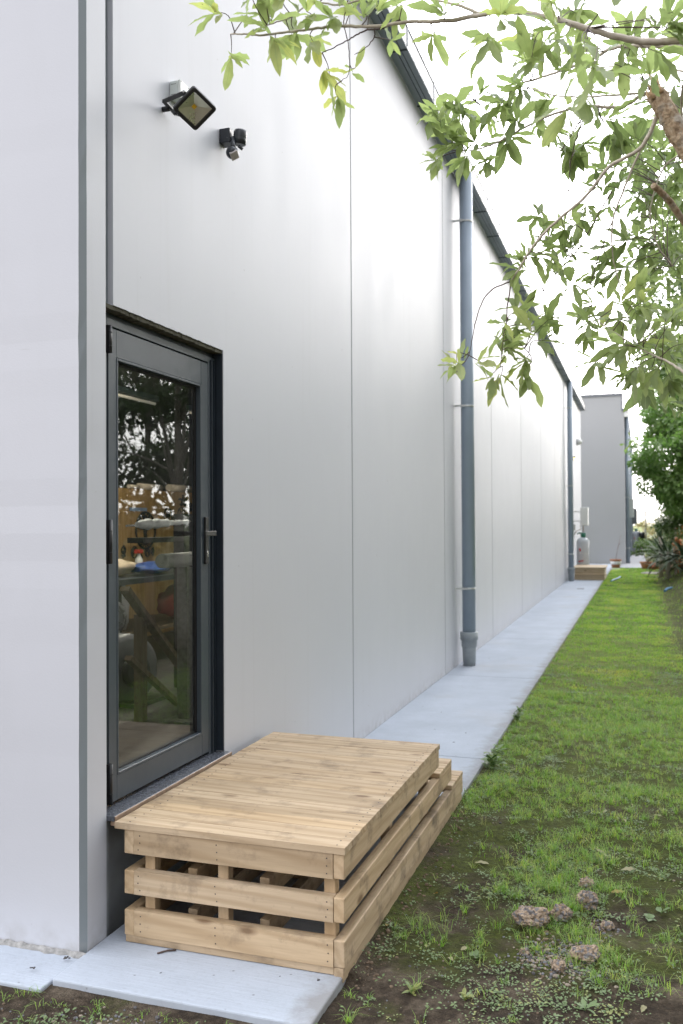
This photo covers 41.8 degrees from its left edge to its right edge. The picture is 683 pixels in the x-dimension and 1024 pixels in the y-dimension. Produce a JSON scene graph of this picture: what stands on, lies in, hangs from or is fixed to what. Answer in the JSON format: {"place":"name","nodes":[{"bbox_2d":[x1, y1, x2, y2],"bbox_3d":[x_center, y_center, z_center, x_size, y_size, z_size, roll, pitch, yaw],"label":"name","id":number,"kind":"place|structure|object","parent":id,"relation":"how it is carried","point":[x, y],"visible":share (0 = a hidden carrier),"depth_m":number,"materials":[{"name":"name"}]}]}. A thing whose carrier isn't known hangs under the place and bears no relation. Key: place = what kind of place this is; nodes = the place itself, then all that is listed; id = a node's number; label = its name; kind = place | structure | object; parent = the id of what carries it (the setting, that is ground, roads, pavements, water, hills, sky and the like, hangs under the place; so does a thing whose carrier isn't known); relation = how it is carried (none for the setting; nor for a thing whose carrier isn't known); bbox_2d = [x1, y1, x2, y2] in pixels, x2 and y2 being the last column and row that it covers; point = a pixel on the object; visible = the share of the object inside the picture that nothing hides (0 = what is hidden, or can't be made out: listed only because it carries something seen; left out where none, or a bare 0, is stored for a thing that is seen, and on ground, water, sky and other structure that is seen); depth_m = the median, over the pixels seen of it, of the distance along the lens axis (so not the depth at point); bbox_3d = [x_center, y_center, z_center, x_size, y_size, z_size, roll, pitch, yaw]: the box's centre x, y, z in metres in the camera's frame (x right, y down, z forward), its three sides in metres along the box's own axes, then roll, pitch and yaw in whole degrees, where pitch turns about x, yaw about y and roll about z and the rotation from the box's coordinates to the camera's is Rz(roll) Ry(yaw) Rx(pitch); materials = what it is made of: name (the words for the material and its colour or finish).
{"place":"outdoors","nodes":[
{"label":"outdoors","id":0,"kind":"place"},
{"bbox_2d":[119,577,129,629],"bbox_3d":[-1.904,0.771,7.537,0.265,0.450,0.232,0,-1,3],"label":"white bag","id":1,"kind":"object","parent":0,"point":[125,603],"visible":0.12,"depth_m":7.49,"materials":[{"name":"plastic"}]},
{"bbox_2d":[119,633,165,708],"bbox_3d":[-1.470,1.057,6.038,0.437,0.480,0.505,-1,-1,18],"label":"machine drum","id":2,"kind":"object","parent":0,"point":[126,676],"visible":0.4,"depth_m":5.94,"materials":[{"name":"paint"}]},
{"bbox_2d":[157,584,173,618],"bbox_3d":[-1.548,0.842,8.416,0.347,0.331,0.471,-1,-1,18],"label":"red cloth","id":3,"kind":"object","parent":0,"point":[165,600],"visible":0.39,"depth_m":8.23,"materials":[{"name":"red fabric"}]},
{"bbox_2d":[0,554,645,1023],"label":"path","id":4,"kind":"structure","parent":0,"point":[460,714],"depth_m":3.63,"materials":[{"name":"concrete"}]},
{"bbox_2d":[157,949,175,953],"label":"fallen twig","id":5,"kind":"object","parent":4,"relation":"on","point":[166,951],"visible":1,"depth_m":3.45,"materials":[{"name":"wood"}]},
{"bbox_2d":[30,956,319,980],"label":"dirt crumbs","id":6,"kind":"object","parent":4,"relation":"on","point":[65,957],"visible":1,"depth_m":3.34,"materials":[{"name":"brown soil"}]},
{"bbox_2d":[115,732,462,982],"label":"timber deck","id":7,"kind":"structure","parent":4,"relation":"on","point":[311,813],"depth_m":3.55,"materials":[{"name":"brown wood"}]},
{"bbox_2d":[576,532,588,564],"bbox_3d":[7.565,1.330,28.027,0.391,1.382,0.403,-1,-1,18],"label":"gas cylinder","id":8,"kind":"object","parent":4,"relation":"on","point":[582,545],"visible":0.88,"depth_m":27.88,"materials":[{"name":"paint"}]},
{"bbox_2d":[574,565,607,579],"bbox_3d":[7.510,1.814,26.943,0.925,0.373,1.708,-1,-1,18],"label":"wooden step","id":9,"kind":"object","parent":4,"relation":"on","point":[590,572],"visible":0.85,"depth_m":26.21,"materials":[{"name":"brown wood"}]},
{"bbox_2d":[610,559,621,567],"bbox_3d":[10.258,1.927,33.453,0.424,0.320,0.424,-1,-1,18],"label":"flower pot","id":10,"kind":"object","parent":4,"relation":"on","point":[615,563],"visible":1,"depth_m":33.31,"materials":[{"name":"ceramic"}]},
{"bbox_2d":[632,528,639,551],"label":"gas cylinder","id":11,"kind":"object","parent":4,"relation":"on","point":[635,534],"visible":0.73,"depth_m":49.78,"materials":[{"name":"paint"}]},
{"bbox_2d":[639,530,644,552],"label":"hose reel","id":12,"kind":"object","parent":4,"relation":"on","point":[642,535],"visible":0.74,"depth_m":49.48,"materials":[{"name":"black plastic"}]},
{"bbox_2d":[0,526,682,1023],"bbox_3d":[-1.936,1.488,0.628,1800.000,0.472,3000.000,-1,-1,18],"label":"ground","id":13,"kind":"structure","parent":0,"point":[398,1002],"depth_m":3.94,"materials":[{"name":"green plant"}]},
{"bbox_2d":[0,0,584,958],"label":"warehouse building","id":14,"kind":"structure","parent":13,"relation":"on","point":[276,304],"depth_m":4.88,"materials":[{"name":"paint"}]},
{"bbox_2d":[118,386,158,404],"bbox_3d":[-2.354,-1.303,9.873,0.080,0.106,1.200,-1,-1,18],"label":"ceiling tube light","id":15,"kind":"object","parent":14,"relation":"attached to","point":[125,391],"visible":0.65,"depth_m":10.02,"materials":[{"name":"grey metal"}]},
{"bbox_2d":[119,630,192,765],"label":"workshop floor","id":16,"kind":"structure","parent":14,"relation":"in","point":[153,732],"depth_m":5.32,"materials":[{"name":"concrete"}]},
{"bbox_2d":[118,602,126,632],"bbox_3d":[-1.700,0.782,6.607,0.076,0.259,0.259,-1,-1,40],"label":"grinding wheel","id":17,"kind":"object","parent":16,"relation":"on","point":[122,614],"visible":0.31,"depth_m":6.65,"materials":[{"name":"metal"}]},
{"bbox_2d":[118,568,173,633],"bbox_3d":[-1.727,0.941,8.369,0.700,0.755,2.400,-1,-1,18],"label":"work bench","id":18,"kind":"object","parent":16,"relation":"on","point":[162,621],"visible":0.08,"depth_m":7.82,"materials":[{"name":"wood"}]},
{"bbox_2d":[118,559,136,575],"bbox_3d":[-1.930,0.474,7.638,0.288,0.156,0.573,-1,-1,18],"label":"paper bag","id":19,"kind":"object","parent":18,"relation":"on","point":[126,567],"visible":0.41,"depth_m":7.61,"materials":[{"name":"beige paper"}]},
{"bbox_2d":[134,549,142,572],"bbox_3d":[-1.873,0.454,8.261,0.072,0.214,0.090,-1,-1,18],"label":"spray bottle","id":20,"kind":"object","parent":18,"relation":"on","point":[138,559],"visible":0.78,"depth_m":8.24,"materials":[{"name":"white plastic"}]},
{"bbox_2d":[131,561,173,573],"bbox_3d":[-1.697,0.497,7.983,0.313,0.118,0.692,0,-1,7],"label":"blue bag","id":21,"kind":"object","parent":18,"relation":"on","point":[149,567],"visible":0.69,"depth_m":7.79,"materials":[{"name":"plastic"}]},
{"bbox_2d":[119,586,176,721],"bbox_3d":[-1.155,0.856,5.568,0.122,0.834,0.778,-1,-1,18],"label":"timber trestle","id":22,"kind":"object","parent":16,"relation":"on","point":[144,621],"visible":0.81,"depth_m":5.43,"materials":[{"name":"wood"}]},
{"bbox_2d":[118,488,191,635],"bbox_3d":[-1.994,0.553,9.939,0.065,1.580,3.600,-1,-1,18],"label":"display board","id":23,"kind":"object","parent":16,"relation":"on","point":[135,506],"visible":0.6,"depth_m":9.66,"materials":[{"name":"brown wood"}]},
{"bbox_2d":[127,484,139,488],"bbox_3d":[-2.187,-0.267,9.443,0.044,0.044,0.229,-1,-1,18],"label":"paper roll","id":24,"kind":"object","parent":23,"relation":"on","point":[130,486],"visible":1,"depth_m":9.39,"materials":[{"name":"beige paper"}]},
{"bbox_2d":[136,483,163,490],"bbox_3d":[-2.086,-0.273,9.745,0.064,0.064,0.478,-1,-1,18],"label":"paper roll","id":25,"kind":"object","parent":23,"relation":"on","point":[151,487],"visible":0.95,"depth_m":9.71,"materials":[{"name":"beige paper"}]},
{"bbox_2d":[165,484,191,492],"bbox_3d":[-1.863,-0.272,10.410,0.079,0.079,0.597,-1,-1,18],"label":"paper roll","id":26,"kind":"object","parent":23,"relation":"on","point":[177,488],"visible":0.77,"depth_m":10.29,"materials":[{"name":"beige paper"}]},
{"bbox_2d":[126,514,192,686],"bbox_3d":[-1.260,0.647,6.269,0.145,1.275,1.032,-1,-1,17],"label":"machine","id":27,"kind":"object","parent":16,"relation":"on","point":[181,539],"visible":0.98,"depth_m":6.58,"materials":[{"name":"silver metal"}]},
{"bbox_2d":[155,552,192,724],"bbox_3d":[-0.952,0.759,5.487,0.200,1.024,0.592,-1,-1,18],"label":"steel stand","id":28,"kind":"object","parent":16,"relation":"on","point":[182,562],"visible":0.86,"depth_m":5.43,"materials":[{"name":"grey metal"}]},
{"bbox_2d":[106,312,223,808],"bbox_3d":[-0.844,0.201,4.149,0.165,2.060,1.070,-1,-1,18],"label":"door","id":29,"kind":"structure","parent":14,"relation":"in","point":[130,346],"depth_m":4.47,"materials":[{"name":"grey metal"}]},
{"bbox_2d":[170,79,188,103],"bbox_3d":[-0.756,-1.953,4.172,0.059,0.085,0.088,-1,-1,18],"label":"junction box","id":30,"kind":"object","parent":14,"relation":"attached to","point":[178,86],"visible":0.56,"depth_m":4.13,"materials":[{"name":"plastic"}]},
{"bbox_2d":[162,86,215,129],"bbox_3d":[-0.709,-1.770,3.970,0.163,0.159,0.322,1,-1,-44],"label":"floodlight","id":31,"kind":"object","parent":14,"relation":"attached to","point":[194,107],"visible":1,"depth_m":3.91,"materials":[{"name":"black plastic"}]},
{"bbox_2d":[186,405,191,413],"bbox_3d":[-1.720,-1.279,11.770,0.080,0.106,1.200,-1,-1,18],"label":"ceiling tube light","id":32,"kind":"object","parent":14,"relation":"attached to","point":[188,407],"visible":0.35,"depth_m":11.21,"materials":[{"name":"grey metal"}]},
{"bbox_2d":[219,128,246,160],"bbox_3d":[-0.565,-1.891,4.615,0.138,0.188,0.132,-1,-1,18],"label":"twin security floodlight","id":33,"kind":"object","parent":14,"relation":"attached to","point":[230,140],"visible":1,"depth_m":4.61,"materials":[{"name":"plastic"}]},
{"bbox_2d":[229,150,238,160],"bbox_3d":[-0.548,-1.822,4.568,0.041,0.050,0.053,0,-1,12],"label":"sensor window","id":34,"kind":"structure","parent":33,"relation":"in","point":[234,155],"depth_m":4.56,"materials":[{"name":"white plastic"}]},
{"bbox_2d":[452,172,477,665],"bbox_3d":[1.458,-1.094,10.481,0.239,5.772,0.230,-1,-1,18],"label":"downpipe","id":35,"kind":"object","parent":14,"relation":"attached to","point":[468,635],"visible":0.98,"depth_m":10.43,"materials":[{"name":"plastic"}]},
{"bbox_2d":[565,381,574,580],"bbox_3d":[6.596,-0.893,25.843,0.239,5.772,0.230,-1,-1,18],"label":"downpipe","id":36,"kind":"object","parent":14,"relation":"attached to","point":[571,568],"visible":1,"depth_m":25.79,"materials":[{"name":"plastic"}]},
{"bbox_2d":[577,438,581,444],"bbox_3d":[8.145,-2.404,30.630,0.170,0.237,0.237,-1,-1,18],"label":"bulkhead light","id":37,"kind":"object","parent":14,"relation":"attached to","point":[579,441],"visible":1,"depth_m":30.55,"materials":[{"name":"white plastic"}]},
{"bbox_2d":[573,507,588,534],"bbox_3d":[7.571,0.295,28.335,0.483,0.878,0.450,-1,-1,18],"label":"water heater","id":38,"kind":"object","parent":14,"relation":"attached to","point":[584,516],"visible":0.95,"depth_m":28.10,"materials":[{"name":"white metal"}]},
{"bbox_2d":[0,662,682,1023],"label":"ground cover","id":39,"kind":"object","parent":13,"relation":"on","point":[564,1002],"visible":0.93,"depth_m":3.61,"materials":[{"name":"green plant"}]},
{"bbox_2d":[1,798,682,1023],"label":"ground weeds","id":40,"kind":"object","parent":13,"relation":"on","point":[388,931],"visible":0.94,"depth_m":3.58,"materials":[{"name":"green leaf"}]},
{"bbox_2d":[401,980,422,995],"bbox_3d":[0.254,1.701,3.200,0.069,0.047,0.054,-1,-1,32],"label":"weed plant","id":41,"kind":"object","parent":13,"relation":"on","point":[411,990],"visible":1,"depth_m":3.20,"materials":[{"name":"green plant"}]},
{"bbox_2d":[188,0,682,417],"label":"overhanging tree","id":42,"kind":"object","parent":13,"relation":"on","point":[635,138],"visible":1,"depth_m":3.29,"materials":[{"name":"green plant"}]},
{"bbox_2d":[460,987,474,1000],"bbox_3d":[0.439,1.699,3.142,0.058,0.036,0.050,-1,-1,18],"label":"weed plant","id":43,"kind":"object","parent":13,"relation":"on","point":[469,995],"visible":1,"depth_m":3.14,"materials":[{"name":"green plant"}]},
{"bbox_2d":[469,949,482,957],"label":"weed plant","id":44,"kind":"object","parent":13,"relation":"on","point":[475,953],"visible":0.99,"depth_m":3.48,"materials":[{"name":"green plant"}]},
{"bbox_2d":[481,744,507,769],"bbox_3d":[1.044,1.673,6.099,0.186,0.159,0.163,0,-1,-5],"label":"weed plant","id":45,"kind":"object","parent":13,"relation":"on","point":[487,762],"visible":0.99,"depth_m":6.08,"materials":[{"name":"green plant"}]},
{"bbox_2d":[511,706,523,721],"bbox_3d":[1.475,1.703,7.518,0.116,0.129,0.142,-1,-1,18],"label":"weed plant","id":46,"kind":"object","parent":13,"relation":"on","point":[516,717],"visible":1,"depth_m":7.52,"materials":[{"name":"green plant"}]},
{"bbox_2d":[519,947,529,955],"bbox_3d":[0.718,1.723,3.501,0.048,0.037,0.048,-1,-1,18],"label":"soil clod","id":47,"kind":"object","parent":13,"relation":"on","point":[525,950],"visible":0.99,"depth_m":3.49,"materials":[{"name":"brown soil"}]},
{"bbox_2d":[512,905,550,929],"bbox_3d":[0.785,1.681,3.706,0.160,0.101,0.121,-1,-1,18],"label":"soil clod","id":48,"kind":"object","parent":13,"relation":"on","point":[539,916],"visible":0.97,"depth_m":3.68,"materials":[{"name":"brown soil"}]},
{"bbox_2d":[549,904,573,921],"bbox_3d":[0.927,1.686,3.764,0.089,0.073,0.091,0,-1,-28],"label":"soil clod","id":49,"kind":"object","parent":13,"relation":"on","point":[564,912],"visible":0.96,"depth_m":3.74,"materials":[{"name":"brown soil"}]},
{"bbox_2d":[495,915,628,996],"bbox_3d":[0.892,1.716,3.472,0.681,0.038,0.546,0,-1,-18],"label":"gravel heap","id":50,"kind":"object","parent":13,"relation":"on","point":[545,962],"visible":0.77,"depth_m":3.46,"materials":[{"name":"stone"}]},
{"bbox_2d":[551,959,567,972],"bbox_3d":[0.815,1.704,3.348,0.059,0.056,0.058,0,-1,-3],"label":"soil clod","id":51,"kind":"object","parent":50,"relation":"on","point":[558,965],"visible":1,"depth_m":3.33,"materials":[{"name":"brown soil"}]},
{"bbox_2d":[569,944,601,963],"bbox_3d":[0.937,1.692,3.424,0.109,0.072,0.099,-1,-1,45],"label":"soil clod","id":52,"kind":"object","parent":50,"relation":"on","point":[582,951],"visible":0.97,"depth_m":3.40,"materials":[{"name":"brown soil"}]},
{"bbox_2d":[578,876,594,889],"bbox_3d":[1.125,1.709,4.114,0.079,0.061,0.069,0,-1,-9],"label":"soil clod","id":53,"kind":"object","parent":13,"relation":"on","point":[585,882],"visible":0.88,"depth_m":4.10,"materials":[{"name":"brown soil"}]},
{"bbox_2d":[575,890,598,911],"bbox_3d":[1.067,1.688,3.885,0.098,0.091,0.088,-1,-1,18],"label":"soil clod","id":54,"kind":"object","parent":13,"relation":"on","point":[587,897],"visible":0.94,"depth_m":3.86,"materials":[{"name":"brown soil"}]},
{"bbox_2d":[575,998,600,1014],"bbox_3d":[0.853,1.703,3.088,0.076,0.032,0.095,0,-1,-38],"label":"weed plant","id":55,"kind":"object","parent":13,"relation":"on","point":[590,1004],"visible":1,"depth_m":3.09,"materials":[{"name":"green plant"}]},
{"bbox_2d":[580,393,632,563],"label":"neighbour building","id":56,"kind":"structure","parent":13,"relation":"on","point":[602,416],"depth_m":37.09,"materials":[{"name":"paint"}]},
{"bbox_2d":[624,415,629,562],"bbox_3d":[11.948,-0.953,37.435,0.202,6.180,0.223,-1,-1,18],"label":"downpipe","id":57,"kind":"object","parent":56,"relation":"attached to","point":[627,500],"visible":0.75,"depth_m":37.38,"materials":[{"name":"plastic"}]},
{"bbox_2d":[629,434,631,555],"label":"downpipe","id":58,"kind":"object","parent":56,"relation":"attached to","point":[630,498],"visible":0.48,"depth_m":45.15,"materials":[{"name":"plastic"}]},
{"bbox_2d":[630,499,633,516],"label":"meter box","id":59,"kind":"object","parent":56,"relation":"attached to","point":[631,507],"visible":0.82,"depth_m":43.09,"materials":[{"name":"plastic"}]},
{"bbox_2d":[631,451,632,532],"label":"downpipe","id":60,"kind":"object","parent":56,"relation":"attached to","point":[632,491],"depth_m":54.64,"materials":[{"name":"plastic"}]},
{"bbox_2d":[632,508,636,523],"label":"meter box","id":61,"kind":"object","parent":56,"relation":"attached to","point":[634,519],"visible":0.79,"depth_m":52.54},
{"bbox_2d":[600,920,614,930],"bbox_3d":[1.099,1.711,3.694,0.063,0.042,0.052,-1,-1,18],"label":"soil clod","id":62,"kind":"object","parent":13,"relation":"on","point":[609,925],"visible":1,"depth_m":3.68,"materials":[{"name":"brown soil"}]},
{"bbox_2d":[602,945,615,955],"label":"weed plant","id":63,"kind":"object","parent":13,"relation":"on","point":[607,949],"visible":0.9,"depth_m":3.47,"materials":[{"name":"green plant"}]},
{"bbox_2d":[621,867,634,870],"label":"fallen leaf","id":64,"kind":"object","parent":13,"relation":"on","point":[628,868],"visible":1,"depth_m":4.31,"materials":[{"name":"beige plant"}]},
{"bbox_2d":[645,511,646,538],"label":"thin post","id":65,"kind":"object","parent":13,"relation":"on","point":[645,527],"visible":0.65,"depth_m":66.25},
{"bbox_2d":[639,561,655,568],"bbox_3d":[11.200,1.956,32.715,0.572,0.270,0.572,-1,-1,18],"label":"flower pot","id":66,"kind":"object","parent":13,"relation":"on","point":[645,565],"visible":0.61,"depth_m":32.54,"materials":[{"name":"ceramic"}]},
{"bbox_2d":[631,537,654,561],"bbox_3d":[11.194,1.395,32.759,1.075,0.973,0.936,0,-1,-9],"label":"potted shrub","id":67,"kind":"object","parent":66,"relation":"on","point":[642,543],"visible":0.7,"depth_m":32.73,"materials":[{"name":"green plant"}]},
{"bbox_2d":[618,80,682,411],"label":"boundary tree","id":68,"kind":"object","parent":13,"relation":"on","point":[662,370],"visible":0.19,"depth_m":10.72,"materials":[{"name":"green plant"}]},
{"bbox_2d":[644,913,656,920],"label":"weed plant","id":69,"kind":"object","parent":13,"relation":"on","point":[650,916],"visible":1,"depth_m":3.79,"materials":[{"name":"green plant"}]},
{"bbox_2d":[619,367,682,523],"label":"boundary tree","id":70,"kind":"object","parent":13,"relation":"on","point":[651,464],"visible":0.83,"depth_m":23.38,"materials":[{"name":"green plant"}]},
{"bbox_2d":[634,518,668,540],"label":"scrub","id":71,"kind":"object","parent":13,"relation":"on","point":[649,530],"visible":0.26,"depth_m":85.11,"materials":[{"name":"yellow plant"}]},
{"bbox_2d":[640,520,672,577],"bbox_3d":[9.691,1.069,26.969,1.410,1.822,1.321,-1,-1,18],"label":"spiky plant","id":72,"kind":"object","parent":13,"relation":"on","point":[661,571],"visible":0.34,"depth_m":26.90,"materials":[{"name":"green plant"}]},
{"bbox_2d":[646,541,671,557],"bbox_3d":[11.250,1.438,31.049,1.143,1.016,1.212,-1,-1,43],"label":"dark bush","id":73,"kind":"object","parent":13,"relation":"on","point":[652,552],"visible":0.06,"depth_m":31.02,"materials":[{"name":"green plant"}]},
{"bbox_2d":[638,533,682,578],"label":"spiky plant","id":74,"kind":"object","parent":13,"relation":"on","point":[667,569],"visible":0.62,"depth_m":25.29,"materials":[{"name":"green plant"}]},
{"bbox_2d":[656,907,668,913],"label":"weed plant","id":75,"kind":"object","parent":13,"relation":"on","point":[659,909],"visible":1,"depth_m":3.85,"materials":[{"name":"green plant"}]},
{"bbox_2d":[650,515,682,574],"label":"dark bush","id":76,"kind":"object","parent":13,"relation":"on","point":[667,524],"visible":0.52,"depth_m":24.77,"materials":[{"name":"green plant"}]},
{"bbox_2d":[650,527,682,569],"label":"dark bush","id":77,"kind":"object","parent":13,"relation":"on","point":[666,540],"visible":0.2,"depth_m":27.36,"materials":[{"name":"green plant"}]},
{"bbox_2d":[660,536,682,571],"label":"spiky plant","id":78,"kind":"object","parent":13,"relation":"on","point":[679,547],"visible":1,"depth_m":24.03,"materials":[{"name":"green plant"}]},
{"bbox_2d":[400,0,682,510],"label":"sky","id":79,"kind":"structure","parent":0,"point":[508,203],"materials":[{"name":"white"}]},
{"bbox_2d":[633,509,665,525],"bbox_3d":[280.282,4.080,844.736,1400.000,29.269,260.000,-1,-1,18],"label":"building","id":80,"kind":"structure","parent":0,"point":[651,514],"depth_m":818.15,"materials":[{"name":"white"}]},
{"bbox_2d":[672,537,681,572],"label":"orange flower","id":81,"kind":"object","parent":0,"point":[679,540],"visible":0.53,"depth_m":25.00,"materials":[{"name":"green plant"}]}
]}

